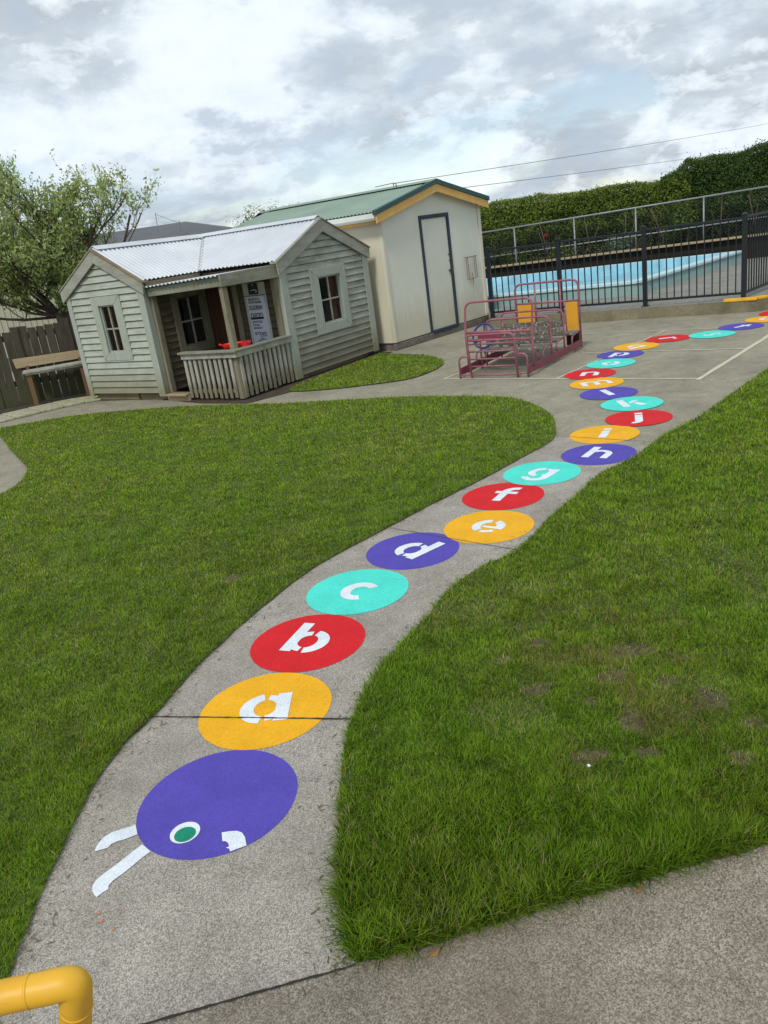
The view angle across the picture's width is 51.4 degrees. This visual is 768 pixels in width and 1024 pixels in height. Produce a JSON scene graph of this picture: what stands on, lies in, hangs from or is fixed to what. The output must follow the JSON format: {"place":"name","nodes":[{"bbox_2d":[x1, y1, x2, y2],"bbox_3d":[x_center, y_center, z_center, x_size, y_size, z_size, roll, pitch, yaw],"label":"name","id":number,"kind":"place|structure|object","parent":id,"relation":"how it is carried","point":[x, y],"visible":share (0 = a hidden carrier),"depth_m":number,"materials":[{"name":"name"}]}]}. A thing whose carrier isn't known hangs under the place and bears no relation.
{"place":"outdoors","nodes":[
{"label":"outdoors","id":0,"kind":"place"},
{"bbox_2d":[1,351,62,371],"bbox_3d":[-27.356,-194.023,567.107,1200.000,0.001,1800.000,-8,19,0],"label":"ground","id":1,"kind":"structure","parent":0,"point":[17,358],"depth_m":19.51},
{"bbox_2d":[0,283,59,357],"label":"boundary wall","id":2,"kind":"structure","parent":1,"relation":"on","point":[4,324],"depth_m":21.12,"materials":[{"name":"grey wood"}]},
{"bbox_2d":[1,212,265,287],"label":"hill","id":3,"kind":"structure","parent":1,"relation":"on","point":[170,230],"depth_m":33.62,"materials":[{"name":"green plant"}]},
{"bbox_2d":[225,199,298,225],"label":"tree","id":4,"kind":"object","parent":1,"relation":"on","point":[251,216],"visible":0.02,"depth_m":42.77,"materials":[{"name":"green plant"}]},
{"bbox_2d":[486,298,767,328],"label":"pool deck","id":5,"kind":"structure","parent":1,"relation":"on","point":[685,310],"depth_m":12.38,"materials":[{"name":"concrete"}]},
{"bbox_2d":[486,250,741,308],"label":"swimming pool","id":6,"kind":"structure","parent":5,"relation":"in","point":[700,265],"depth_m":15.76,"materials":[{"name":"blue liquid"}]},
{"bbox_2d":[487,267,675,294],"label":"water","id":7,"kind":"structure","parent":6,"relation":"in","point":[581,281],"depth_m":17.69,"materials":[{"name":"blue liquid"}]},
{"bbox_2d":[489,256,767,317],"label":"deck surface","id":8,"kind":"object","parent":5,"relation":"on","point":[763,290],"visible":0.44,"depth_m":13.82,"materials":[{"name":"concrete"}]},
{"bbox_2d":[484,246,501,265],"bbox_3d":[2.825,-6.415,20.669,0.625,0.890,0.395,-8,19,0],"label":"shrub","id":9,"kind":"object","parent":8,"relation":"on","point":[492,259],"visible":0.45,"depth_m":20.52,"materials":[{"name":"green plant"}]},
{"bbox_2d":[480,174,692,268],"bbox_3d":[2.979,-7.209,21.030,9.656,2.058,1.474,0,21,23],"label":"hedge","id":10,"kind":"object","parent":8,"relation":"on","point":[524,210],"visible":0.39,"depth_m":19.88,"materials":[{"name":"green plant"}]},
{"bbox_2d":[606,232,640,254],"bbox_3d":[5.854,-6.387,19.420,0.840,0.862,0.500,-8,19,0],"label":"shrub","id":11,"kind":"object","parent":8,"relation":"on","point":[619,244],"visible":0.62,"depth_m":19.25,"materials":[{"name":"green plant"}]},
{"bbox_2d":[484,211,767,317],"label":"pool fence","id":12,"kind":"object","parent":8,"relation":"on","point":[744,290],"visible":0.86,"depth_m":12.44,"materials":[{"name":"black metal"}]},
{"bbox_2d":[485,233,767,277],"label":"retaining wall","id":13,"kind":"structure","parent":8,"relation":"on","point":[700,247],"depth_m":18.79,"materials":[{"name":"brown wood"}]},
{"bbox_2d":[482,185,767,265],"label":"chain link fence","id":14,"kind":"object","parent":13,"relation":"on","point":[636,223],"visible":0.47,"depth_m":18.90,"materials":[{"name":"metal"}]},
{"bbox_2d":[661,195,711,241],"bbox_3d":[7.162,-6.729,18.945,1.167,1.469,0.614,-8,19,0],"label":"shrub","id":15,"kind":"object","parent":8,"relation":"on","point":[673,219],"visible":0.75,"depth_m":18.77,"materials":[{"name":"green plant"}]},
{"bbox_2d":[659,138,767,244],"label":"hedge","id":16,"kind":"object","parent":8,"relation":"on","point":[726,172],"visible":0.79,"depth_m":18.57,"materials":[{"name":"green plant"}]},
{"bbox_2d":[723,295,767,301],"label":"kerb marking","id":17,"kind":"object","parent":5,"relation":"on","point":[745,298],"visible":1,"depth_m":11.77,"materials":[{"name":"yellow paint"}]},
{"bbox_2d":[0,394,556,978],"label":"lawn","id":18,"kind":"structure","parent":0,"point":[172,520],"depth_m":5.77,"materials":[{"name":"green plant"}]},
{"bbox_2d":[222,575,239,582],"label":"bare soil","id":19,"kind":"structure","parent":18,"relation":"on","point":[234,577],"depth_m":4.76,"materials":[{"name":"brown soil"}]},
{"bbox_2d":[0,436,650,1023],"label":"path","id":20,"kind":"structure","parent":0,"point":[186,936],"depth_m":2.57,"materials":[{"name":"concrete"}]},
{"bbox_2d":[92,750,297,896],"bbox_3d":[-0.663,1.047,2.842,0.720,0.002,0.576,-13,20,-15],"label":"caterpillar head","id":21,"kind":"object","parent":20,"relation":"on","point":[216,804],"visible":1,"depth_m":2.81},
{"bbox_2d":[152,716,349,718],"bbox_3d":[-0.621,0.861,3.346,1.169,0.001,0.012,-3,20,14],"label":"expansion joint","id":22,"kind":"object","parent":20,"relation":"on","point":[253,717],"visible":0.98,"depth_m":3.32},
{"bbox_2d":[198,673,331,749],"bbox_3d":[-0.504,0.833,3.385,0.568,0.002,0.568,-8,19,0],"label":"painted circle","id":23,"kind":"object","parent":20,"relation":"on","point":[288,695],"visible":1,"depth_m":3.37,"materials":[{"name":"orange paint"}]},
{"bbox_2d":[250,614,364,672],"bbox_3d":[-0.372,0.632,3.900,0.568,0.001,0.568,-8,19,0],"label":"painted circle","id":24,"kind":"object","parent":20,"relation":"on","point":[306,643],"visible":1,"depth_m":3.88,"materials":[{"name":"red paint"}]},
{"bbox_2d":[306,569,408,614],"bbox_3d":[-0.146,0.431,4.381,0.568,0.001,0.568,-8,19,0],"label":"painted circle","id":25,"kind":"object","parent":20,"relation":"on","point":[357,591],"visible":1,"depth_m":4.36,"materials":[{"name":"teal paint"}]},
{"bbox_2d":[366,532,458,569],"bbox_3d":[0.173,0.229,4.827,0.568,0.002,0.568,-8,19,0],"label":"painted circle","id":26,"kind":"object","parent":20,"relation":"on","point":[410,551],"visible":1,"depth_m":4.81,"materials":[{"name":"purple paint"}]},
{"bbox_2d":[389,527,514,549],"bbox_3d":[0.437,0.166,4.898,1.064,0.001,0.010,9,25,40],"label":"expansion joint","id":27,"kind":"object","parent":20,"relation":"on","point":[453,538],"visible":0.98,"depth_m":4.91,"materials":[{"name":"grey concrete"}]},
{"bbox_2d":[444,510,533,543],"bbox_3d":[0.660,0.089,5.030,0.568,0.002,0.568,-8,19,0],"label":"painted circle","id":28,"kind":"object","parent":20,"relation":"on","point":[492,526],"visible":1,"depth_m":5.02,"materials":[{"name":"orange paint"}]},
{"bbox_2d":[462,483,543,509],"bbox_3d":[0.825,-0.113,5.536,0.568,0.001,0.568,-8,19,0],"label":"painted circle","id":29,"kind":"object","parent":20,"relation":"on","point":[502,496],"visible":1,"depth_m":5.52,"materials":[{"name":"red paint"}]},
{"bbox_2d":[503,461,580,484],"bbox_3d":[1.167,-0.291,5.904,0.568,0.001,0.568,-8,19,0],"label":"painted circle","id":30,"kind":"object","parent":20,"relation":"on","point":[543,473],"visible":1,"depth_m":5.89,"materials":[{"name":"teal paint"}]},
{"bbox_2d":[561,444,636,464],"bbox_3d":[1.657,-0.449,6.159,0.568,0.002,0.568,-8,19,0],"label":"painted circle","id":31,"kind":"object","parent":20,"relation":"on","point":[597,454],"visible":0.98,"depth_m":6.15,"materials":[{"name":"purple paint"}]},
{"bbox_2d":[570,425,639,443],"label":"painted circle","id":32,"kind":"object","parent":20,"relation":"on","point":[605,433],"visible":1,"depth_m":6.65,"materials":[{"name":"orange paint"}]},
{"bbox_2d":[289,353,443,390],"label":"grass","id":33,"kind":"structure","parent":0,"point":[368,372],"depth_m":11.09,"materials":[{"name":"green plant"}]},
{"bbox_2d":[0,310,767,493],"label":"courtyard","id":34,"kind":"structure","parent":0,"point":[571,409],"depth_m":9.52,"materials":[{"name":"concrete"}]},
{"bbox_2d":[0,416,14,422],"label":"paver","id":35,"kind":"object","parent":34,"relation":"on","point":[5,419],"visible":1,"depth_m":11.42,"materials":[{"name":"beige concrete"}]},
{"bbox_2d":[2,408,31,416],"bbox_3d":[-5.476,-1.487,11.922,0.362,0.027,0.312,-23,24,-36],"label":"paver","id":36,"kind":"object","parent":34,"relation":"on","point":[16,411],"visible":0.74,"depth_m":11.90,"materials":[{"name":"beige concrete"}]},
{"bbox_2d":[9,410,39,418],"bbox_3d":[-5.250,-1.431,11.669,0.355,0.030,0.306,-23,24,-37],"label":"paver","id":37,"kind":"object","parent":34,"relation":"on","point":[24,414],"visible":0.93,"depth_m":11.61,"materials":[{"name":"beige concrete"}]},
{"bbox_2d":[35,404,62,412],"bbox_3d":[-4.984,-1.541,11.873,0.333,0.031,0.295,-21,23,-33],"label":"paver","id":38,"kind":"object","parent":34,"relation":"on","point":[49,408],"visible":0.87,"depth_m":11.81,"materials":[{"name":"beige concrete"}]},
{"bbox_2d":[59,400,83,406],"bbox_3d":[-4.716,-1.636,12.034,0.331,0.032,0.281,-18,21,-25],"label":"paver","id":39,"kind":"object","parent":34,"relation":"on","point":[71,403],"visible":0.89,"depth_m":11.96,"materials":[{"name":"beige concrete"}]},
{"bbox_2d":[0,351,390,413],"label":"soil bed","id":40,"kind":"object","parent":34,"relation":"on","point":[279,390],"visible":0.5,"depth_m":11.22,"materials":[{"name":"brown soil"}]},
{"bbox_2d":[28,403,55,409],"bbox_3d":[-5.192,-1.599,12.124,0.355,0.030,0.299,-21,23,-32],"label":"paver","id":41,"kind":"object","parent":40,"relation":"on","point":[41,406],"visible":0.65,"depth_m":12.09,"materials":[{"name":"beige concrete"}]},
{"bbox_2d":[12,350,89,405],"bbox_3d":[-5.144,-2.095,12.449,1.059,0.730,0.374,-15,20,-18],"label":"bench","id":42,"kind":"object","parent":40,"relation":"on","point":[27,363],"visible":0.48,"depth_m":12.39,"materials":[{"name":"brown wood"}]},
{"bbox_2d":[52,398,78,404],"bbox_3d":[-4.897,-1.697,12.281,0.374,0.032,0.283,-16,21,-22],"label":"paver","id":43,"kind":"object","parent":40,"relation":"on","point":[64,401],"visible":0.65,"depth_m":12.25,"materials":[{"name":"beige concrete"}]},
{"bbox_2d":[0,148,164,380],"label":"apple tree","id":44,"kind":"object","parent":40,"relation":"on","point":[21,262],"visible":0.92,"depth_m":13.72,"materials":[{"name":"green plant"}]},
{"bbox_2d":[76,395,97,399],"bbox_3d":[-4.593,-1.760,12.342,0.410,0.029,0.229,-8,19,0],"label":"paver","id":45,"kind":"object","parent":40,"relation":"on","point":[82,398],"visible":0.67,"depth_m":12.31,"materials":[{"name":"beige concrete"}]},
{"bbox_2d":[82,397,100,402],"bbox_3d":[-4.457,-1.704,12.130,0.294,0.027,0.254,-14,20,-16],"label":"paver","id":46,"kind":"object","parent":40,"relation":"on","point":[91,399],"visible":0.89,"depth_m":12.05,"materials":[{"name":"beige concrete"}]},
{"bbox_2d":[0,303,189,408],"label":"paling fence","id":47,"kind":"object","parent":40,"relation":"on","point":[18,337],"visible":0.41,"depth_m":12.49,"materials":[{"name":"wood"}]},
{"bbox_2d":[59,215,378,400],"bbox_3d":[-2.412,-3.141,12.139,3.290,2.169,3.325,5,23,34],"label":"playhouse","id":48,"kind":"object","parent":40,"relation":"on","point":[299,305],"visible":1,"depth_m":11.30,"materials":[{"name":"grey wood"}]},
{"bbox_2d":[89,295,133,360],"bbox_3d":[-3.834,-2.625,11.379,0.639,0.899,0.145,5,23,34],"label":"window","id":49,"kind":"structure","parent":48,"relation":"in","point":[97,303],"depth_m":11.37,"materials":[{"name":"white wood"}]},
{"bbox_2d":[168,289,215,351],"bbox_3d":[-2.765,-2.737,11.475,0.075,0.855,0.674,5,23,34],"label":"window","id":50,"kind":"structure","parent":48,"relation":"in","point":[209,343],"depth_m":11.51,"materials":[{"name":"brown wood"}]},
{"bbox_2d":[205,286,246,374],"bbox_3d":[-2.301,-2.623,11.640,0.540,1.260,0.076,5,23,34],"label":"door","id":51,"kind":"structure","parent":48,"relation":"in","point":[213,296],"depth_m":11.62,"materials":[{"name":"wood"}]},
{"bbox_2d":[219,340,250,348],"bbox_3d":[-1.956,-2.204,10.471,0.422,0.069,0.198,-8,19,0],"label":"plastic tray","id":52,"kind":"object","parent":48,"relation":"on","point":[240,344],"visible":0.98,"depth_m":10.40,"materials":[{"name":"red plastic"}]},
{"bbox_2d":[307,263,352,334],"bbox_3d":[-0.829,-3.133,11.741,0.145,0.919,0.854,5,23,34],"label":"window","id":53,"kind":"structure","parent":48,"relation":"in","point":[323,327],"depth_m":11.80,"materials":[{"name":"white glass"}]},
{"bbox_2d":[230,178,489,350],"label":"shed","id":54,"kind":"structure","parent":34,"relation":"on","point":[423,239],"depth_m":13.21,"materials":[{"name":"metal"}]},
{"bbox_2d":[421,216,455,329],"bbox_3d":[0.944,-4.044,13.524,0.080,1.790,0.775,8,25,39],"label":"door","id":55,"kind":"structure","parent":54,"relation":"in","point":[434,230],"depth_m":13.52,"materials":[{"name":"metal"}]},
{"bbox_2d":[397,123,767,182],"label":"overhead cable","id":56,"kind":"object","parent":54,"relation":"attached to","point":[552,159],"visible":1,"depth_m":18.00,"materials":[{"name":"black rubber"}]},
{"bbox_2d":[463,152,732,187],"bbox_3d":[17.085,-16.592,36.152,0.013,1.607,59.489,6,24,35],"label":"overhead cable","id":57,"kind":"object","parent":54,"relation":"attached to","point":[573,173],"visible":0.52,"depth_m":19.67,"materials":[{"name":"black rubber"}]},
{"bbox_2d":[17,372,756,993],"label":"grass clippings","id":58,"kind":"object","parent":34,"relation":"on","point":[299,806],"depth_m":2.64,"materials":[{"name":"green plant"}]},
{"bbox_2d":[458,279,582,378],"bbox_3d":[1.749,-2.360,10.156,0.969,0.919,1.813,4,23,32],"label":"climbing frame","id":59,"kind":"object","parent":34,"relation":"on","point":[527,329],"visible":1,"depth_m":10.06,"materials":[{"name":"red paint"}]},
{"bbox_2d":[444,378,696,378],"bbox_3d":[1.986,-1.518,9.065,3.120,0.001,0.046,7,24,37],"label":"court line","id":60,"kind":"object","parent":34,"relation":"on","point":[565,378],"visible":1,"depth_m":9.16,"materials":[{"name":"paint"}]},
{"bbox_2d":[565,368,615,378],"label":"painted circle","id":61,"kind":"object","parent":34,"relation":"on","point":[589,373],"visible":1,"depth_m":9.06,"materials":[{"name":"red paint"}]},
{"bbox_2d":[569,377,623,388],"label":"painted circle","id":62,"kind":"object","parent":34,"relation":"on","point":[600,382],"visible":1,"depth_m":8.56,"materials":[{"name":"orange paint"}]},
{"bbox_2d":[580,387,637,399],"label":"painted circle","id":63,"kind":"object","parent":34,"relation":"on","point":[606,393],"visible":1,"depth_m":8.04,"materials":[{"name":"purple paint"}]},
{"bbox_2d":[586,358,635,367],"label":"painted circle","id":64,"kind":"object","parent":34,"relation":"on","point":[611,363],"visible":1,"depth_m":9.48,"materials":[{"name":"teal paint"}]},
{"bbox_2d":[557,330,665,377],"bbox_3d":[2.959,-2.037,10.149,0.032,0.001,3.095,9,26,40],"label":"court line","id":65,"kind":"object","parent":34,"relation":"on","point":[601,358],"visible":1,"depth_m":9.78,"materials":[{"name":"paint"}]},
{"bbox_2d":[597,350,643,358],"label":"painted circle","id":66,"kind":"object","parent":34,"relation":"on","point":[618,354],"visible":1,"depth_m":9.94,"materials":[{"name":"purple paint"}]},
{"bbox_2d":[600,396,662,410],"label":"painted circle","id":67,"kind":"object","parent":34,"relation":"on","point":[632,403],"visible":1,"depth_m":7.51,"materials":[{"name":"teal paint"}]},
{"bbox_2d":[613,342,658,350],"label":"painted circle","id":68,"kind":"object","parent":34,"relation":"on","point":[636,346],"visible":1,"depth_m":10.32,"materials":[{"name":"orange paint"}]},
{"bbox_2d":[605,410,672,425],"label":"painted circle","id":69,"kind":"object","parent":34,"relation":"on","point":[639,418],"visible":1,"depth_m":6.99,"materials":[{"name":"red paint"}]},
{"bbox_2d":[590,328,711,333],"bbox_3d":[3.759,-2.577,11.359,1.947,0.001,0.039,6,24,35],"label":"court line","id":70,"kind":"object","parent":34,"relation":"on","point":[658,330],"visible":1,"depth_m":11.34,"materials":[{"name":"paint"}]},
{"bbox_2d":[645,334,689,341],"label":"painted circle","id":71,"kind":"object","parent":34,"relation":"on","point":[669,338],"visible":1,"depth_m":10.57,"materials":[{"name":"red paint"}]},
{"bbox_2d":[590,348,744,352],"bbox_3d":[3.392,-1.988,9.836,1.979,0.001,0.040,6,24,35],"label":"court line","id":72,"kind":"object","parent":34,"relation":"on","point":[675,350],"visible":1,"depth_m":9.69,"materials":[{"name":"paint"}]},
{"bbox_2d":[689,330,735,337],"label":"painted circle","id":73,"kind":"object","parent":34,"relation":"on","point":[714,334],"visible":1,"depth_m":10.42,"materials":[{"name":"teal paint"}]},
{"bbox_2d":[695,334,767,379],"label":"court line","id":74,"kind":"object","parent":34,"relation":"on","point":[732,357],"visible":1,"depth_m":8.86,"materials":[{"name":"paint"}]},
{"bbox_2d":[718,323,763,329],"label":"painted circle","id":75,"kind":"object","parent":34,"relation":"on","point":[741,326],"visible":1,"depth_m":10.69,"materials":[{"name":"purple paint"}]},
{"bbox_2d":[745,316,767,321],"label":"painted circle","id":76,"kind":"object","parent":34,"relation":"on","point":[760,319],"visible":1,"depth_m":11.04,"materials":[{"name":"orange paint"}]},
{"bbox_2d":[759,311,767,315],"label":"painted circle","id":77,"kind":"object","parent":34,"relation":"on","point":[764,313],"visible":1,"depth_m":11.42,"materials":[{"name":"red paint"}]},
{"bbox_2d":[0,0,767,247],"label":"sky","id":78,"kind":"structure","parent":0,"point":[235,104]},
{"bbox_2d":[150,844,767,1023],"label":"pavement","id":79,"kind":"structure","parent":0,"point":[679,950],"depth_m":2.05,"materials":[{"name":"concrete"}]},
{"bbox_2d":[0,965,93,1023],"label":"handrail","id":80,"kind":"object","parent":79,"relation":"on","point":[68,989],"visible":1,"depth_m":1.09,"materials":[{"name":"yellow metal"}]},
{"bbox_2d":[141,964,354,1023],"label":"expansion joint","id":81,"kind":"object","parent":79,"relation":"on","point":[238,997],"visible":1,"depth_m":2.09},
{"bbox_2d":[429,946,440,957],"bbox_3d":[0.136,1.177,2.130,0.043,0.008,0.018,-14,20,-17],"label":"fallen leaf","id":82,"kind":"object","parent":79,"relation":"on","point":[434,952],"visible":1,"depth_m":2.13,"materials":[{"name":"orange plant"}]},
{"bbox_2d":[312,368,767,984],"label":"lawn","id":83,"kind":"structure","parent":0,"point":[601,607],"depth_m":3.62,"materials":[{"name":"green plant"}]},
{"bbox_2d":[490,656,509,664],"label":"bare soil","id":84,"kind":"structure","parent":83,"relation":"on","point":[501,659],"depth_m":3.48,"materials":[{"name":"brown soil"}]},
{"bbox_2d":[520,683,552,698],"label":"bare soil","id":85,"kind":"structure","parent":83,"relation":"on","point":[533,692],"depth_m":3.23,"materials":[{"name":"brown soil"}]},
{"bbox_2d":[526,639,547,647],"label":"bare soil","id":86,"kind":"structure","parent":83,"relation":"on","point":[535,643],"depth_m":3.58,"materials":[{"name":"brown soil"}]},
{"bbox_2d":[569,749,607,762],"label":"bare soil","id":87,"kind":"structure","parent":83,"relation":"on","point":[595,756],"depth_m":2.80,"materials":[{"name":"brown soil"}]},
{"bbox_2d":[581,696,601,704],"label":"bare soil","id":88,"kind":"structure","parent":83,"relation":"on","point":[591,698],"depth_m":3.12,"materials":[{"name":"brown soil"}]},
{"bbox_2d":[596,669,632,684],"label":"bare soil","id":89,"kind":"structure","parent":83,"relation":"on","point":[615,672],"depth_m":3.25,"materials":[{"name":"brown soil"}]},
{"bbox_2d":[615,711,646,730],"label":"bare soil","id":90,"kind":"structure","parent":83,"relation":"on","point":[624,722],"depth_m":2.96,"materials":[{"name":"brown soil"}]},
{"bbox_2d":[611,641,661,659],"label":"bare soil","id":91,"kind":"structure","parent":83,"relation":"on","point":[640,647],"depth_m":3.42,"materials":[{"name":"brown soil"}]},
{"bbox_2d":[628,747,661,759],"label":"bare soil","id":92,"kind":"structure","parent":83,"relation":"on","point":[642,752],"depth_m":2.78,"materials":[{"name":"brown soil"}]},
{"bbox_2d":[655,677,682,685],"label":"bare soil","id":93,"kind":"structure","parent":83,"relation":"on","point":[662,679],"depth_m":3.17,"materials":[{"name":"brown soil"}]},
{"bbox_2d":[695,688,732,713],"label":"bare soil","id":94,"kind":"structure","parent":83,"relation":"on","point":[706,695],"depth_m":3.01,"materials":[{"name":"brown soil"}]},
{"bbox_2d":[726,750,761,770],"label":"bare soil","id":95,"kind":"structure","parent":83,"relation":"on","point":[741,757],"depth_m":2.68,"materials":[{"name":"brown soil"}]},
{"bbox_2d":[733,717,766,730],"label":"bare soil","id":96,"kind":"structure","parent":83,"relation":"on","point":[755,724],"depth_m":2.86,"materials":[{"name":"brown soil"}]}
]}

